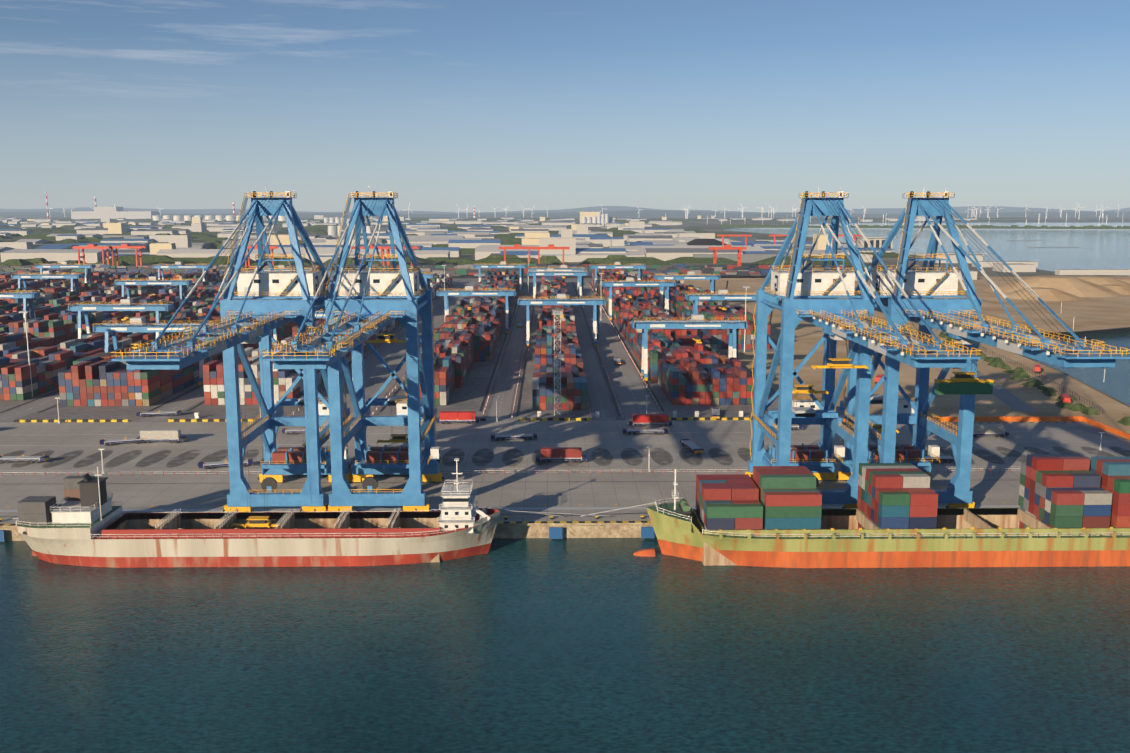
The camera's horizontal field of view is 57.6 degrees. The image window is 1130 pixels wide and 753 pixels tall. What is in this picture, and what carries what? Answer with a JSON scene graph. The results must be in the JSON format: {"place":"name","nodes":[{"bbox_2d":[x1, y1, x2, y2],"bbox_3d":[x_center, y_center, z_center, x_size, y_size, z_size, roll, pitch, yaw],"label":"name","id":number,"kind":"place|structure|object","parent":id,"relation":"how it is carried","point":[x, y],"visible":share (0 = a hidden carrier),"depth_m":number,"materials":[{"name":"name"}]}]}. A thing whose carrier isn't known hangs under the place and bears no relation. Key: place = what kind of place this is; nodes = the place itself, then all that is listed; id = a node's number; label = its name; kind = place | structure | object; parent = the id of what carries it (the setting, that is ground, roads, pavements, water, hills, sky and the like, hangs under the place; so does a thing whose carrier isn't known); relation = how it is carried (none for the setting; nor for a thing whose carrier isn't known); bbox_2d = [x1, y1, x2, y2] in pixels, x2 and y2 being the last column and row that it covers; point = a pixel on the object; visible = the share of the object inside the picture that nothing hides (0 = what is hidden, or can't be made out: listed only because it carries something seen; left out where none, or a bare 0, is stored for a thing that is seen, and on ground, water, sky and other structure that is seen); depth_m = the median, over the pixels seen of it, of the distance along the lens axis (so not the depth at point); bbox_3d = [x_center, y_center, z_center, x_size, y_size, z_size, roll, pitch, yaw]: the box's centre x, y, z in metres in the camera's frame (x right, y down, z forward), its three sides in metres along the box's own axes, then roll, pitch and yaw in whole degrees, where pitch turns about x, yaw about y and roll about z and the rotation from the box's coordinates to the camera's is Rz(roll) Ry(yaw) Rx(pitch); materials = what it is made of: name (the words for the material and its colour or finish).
{"place":"outdoors","nodes":[
{"label":"outdoors","id":0,"kind":"place"},
{"bbox_2d":[0,278,778,421],"bbox_3d":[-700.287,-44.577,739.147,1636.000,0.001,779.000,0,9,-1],"label":"yard paving","id":1,"kind":"structure","parent":0,"point":[469,395],"depth_m":399.62,"materials":[{"name":"grey asphalt"}]},
{"bbox_2d":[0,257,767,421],"bbox_3d":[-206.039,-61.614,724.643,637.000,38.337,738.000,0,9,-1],"label":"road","id":2,"kind":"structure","parent":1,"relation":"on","point":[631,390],"depth_m":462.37,"materials":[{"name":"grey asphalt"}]},
{"bbox_2d":[0,261,755,384],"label":"gantry cranes","id":3,"kind":"object","parent":2,"relation":"on","point":[696,321],"visible":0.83,"depth_m":608.27,"materials":[{"name":"blue"}]},
{"bbox_2d":[0,269,769,409],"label":"yard containers","id":4,"kind":"object","parent":1,"relation":"on","point":[684,368],"visible":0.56,"depth_m":493.98,"materials":[{"name":"red metal"}]},
{"bbox_2d":[0,222,1129,752],"bbox_3d":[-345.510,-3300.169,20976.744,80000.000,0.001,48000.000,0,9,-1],"label":"water","id":5,"kind":"structure","parent":0,"point":[560,646],"depth_m":182.77,"materials":[{"name":"teal liquid"}]},
{"bbox_2d":[16,458,499,567],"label":"coaster ship","id":6,"kind":"object","parent":5,"relation":"in","point":[87,523],"visible":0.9,"depth_m":227.22,"materials":[{"name":"white metal"}]},
{"bbox_2d":[0,396,1129,541],"bbox_3d":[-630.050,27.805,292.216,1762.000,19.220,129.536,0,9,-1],"label":"quay","id":7,"kind":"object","parent":5,"relation":"in","point":[572,529],"visible":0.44,"depth_m":257.21,"materials":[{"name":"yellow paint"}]},
{"bbox_2d":[0,420,1129,523],"bbox_3d":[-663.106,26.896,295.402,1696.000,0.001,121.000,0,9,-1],"label":"apron","id":8,"kind":"object","parent":7,"relation":"attached to","point":[70,451],"depth_m":306.73,"materials":[{"name":"concrete"}]},
{"bbox_2d":[110,187,351,528],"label":"ship-to-shore crane","id":9,"kind":"object","parent":8,"relation":"on","point":[284,297],"visible":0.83,"depth_m":247.10,"materials":[{"name":"blue metal"}]},
{"bbox_2d":[260,187,443,511],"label":"ship-to-shore crane","id":10,"kind":"object","parent":8,"relation":"on","point":[378,300],"visible":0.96,"depth_m":249.75,"materials":[{"name":"blue metal"}]},
{"bbox_2d":[0,305,1008,476],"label":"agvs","id":11,"kind":"object","parent":8,"relation":"on","point":[549,454],"visible":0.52,"depth_m":331.96,"materials":[{"name":"red metal"}]},
{"bbox_2d":[745,187,981,508],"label":"ship-to-shore crane","id":12,"kind":"object","parent":8,"relation":"on","point":[795,295],"visible":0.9,"depth_m":249.73,"materials":[{"name":"blue metal"}]},
{"bbox_2d":[836,187,1129,507],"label":"ship-to-shore crane","id":13,"kind":"object","parent":8,"relation":"on","point":[963,322],"visible":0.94,"depth_m":248.44,"materials":[{"name":"blue metal"}]},
{"bbox_2d":[633,454,1129,567],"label":"feeder ship","id":14,"kind":"object","parent":5,"relation":"in","point":[1073,510],"visible":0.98,"depth_m":226.54,"materials":[{"name":"green"}]},
{"bbox_2d":[0,192,1129,277],"bbox_3d":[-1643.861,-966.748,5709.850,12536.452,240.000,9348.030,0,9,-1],"label":"hinterland","id":15,"kind":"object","parent":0,"point":[99,239],"visible":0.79,"depth_m":1760.73,"materials":[{"name":"grey"}]},
{"bbox_2d":[48,203,1122,223],"bbox_3d":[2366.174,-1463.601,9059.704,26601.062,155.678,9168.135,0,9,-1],"label":"wind turbines","id":16,"kind":"object","parent":15,"relation":"on","point":[1060,211],"visible":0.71,"depth_m":11096.11,"materials":[{"name":"white paint"}]},
{"bbox_2d":[0,216,1129,407],"bbox_3d":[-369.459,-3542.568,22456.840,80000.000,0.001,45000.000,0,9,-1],"label":"trees","id":17,"kind":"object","parent":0,"point":[712,226],"depth_m":4935.83,"materials":[{"name":"green plant"}]},
{"bbox_2d":[720,217,1129,247],"bbox_3d":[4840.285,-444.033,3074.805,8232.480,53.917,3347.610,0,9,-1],"label":"bay dike","id":18,"kind":"structure","parent":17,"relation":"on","point":[943,226],"depth_m":4350.89,"materials":[{"name":"white paint"}]},
{"bbox_2d":[0,206,1129,215],"bbox_3d":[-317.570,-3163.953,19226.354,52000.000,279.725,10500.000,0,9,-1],"label":"hills","id":19,"kind":"structure","parent":0,"point":[633,211],"depth_m":22435.64,"materials":[{"name":"grey"}]},
{"bbox_2d":[0,0,1129,211],"label":"sky","id":20,"kind":"structure","parent":0,"point":[484,105],"materials":[{"name":"blue"}]},
{"bbox_2d":[683,235,1129,440],"bbox_3d":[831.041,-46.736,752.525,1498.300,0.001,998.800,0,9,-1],"label":"sand","id":21,"kind":"structure","parent":0,"point":[1091,313],"depth_m":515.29,"materials":[{"name":"beige sand"}]}
]}

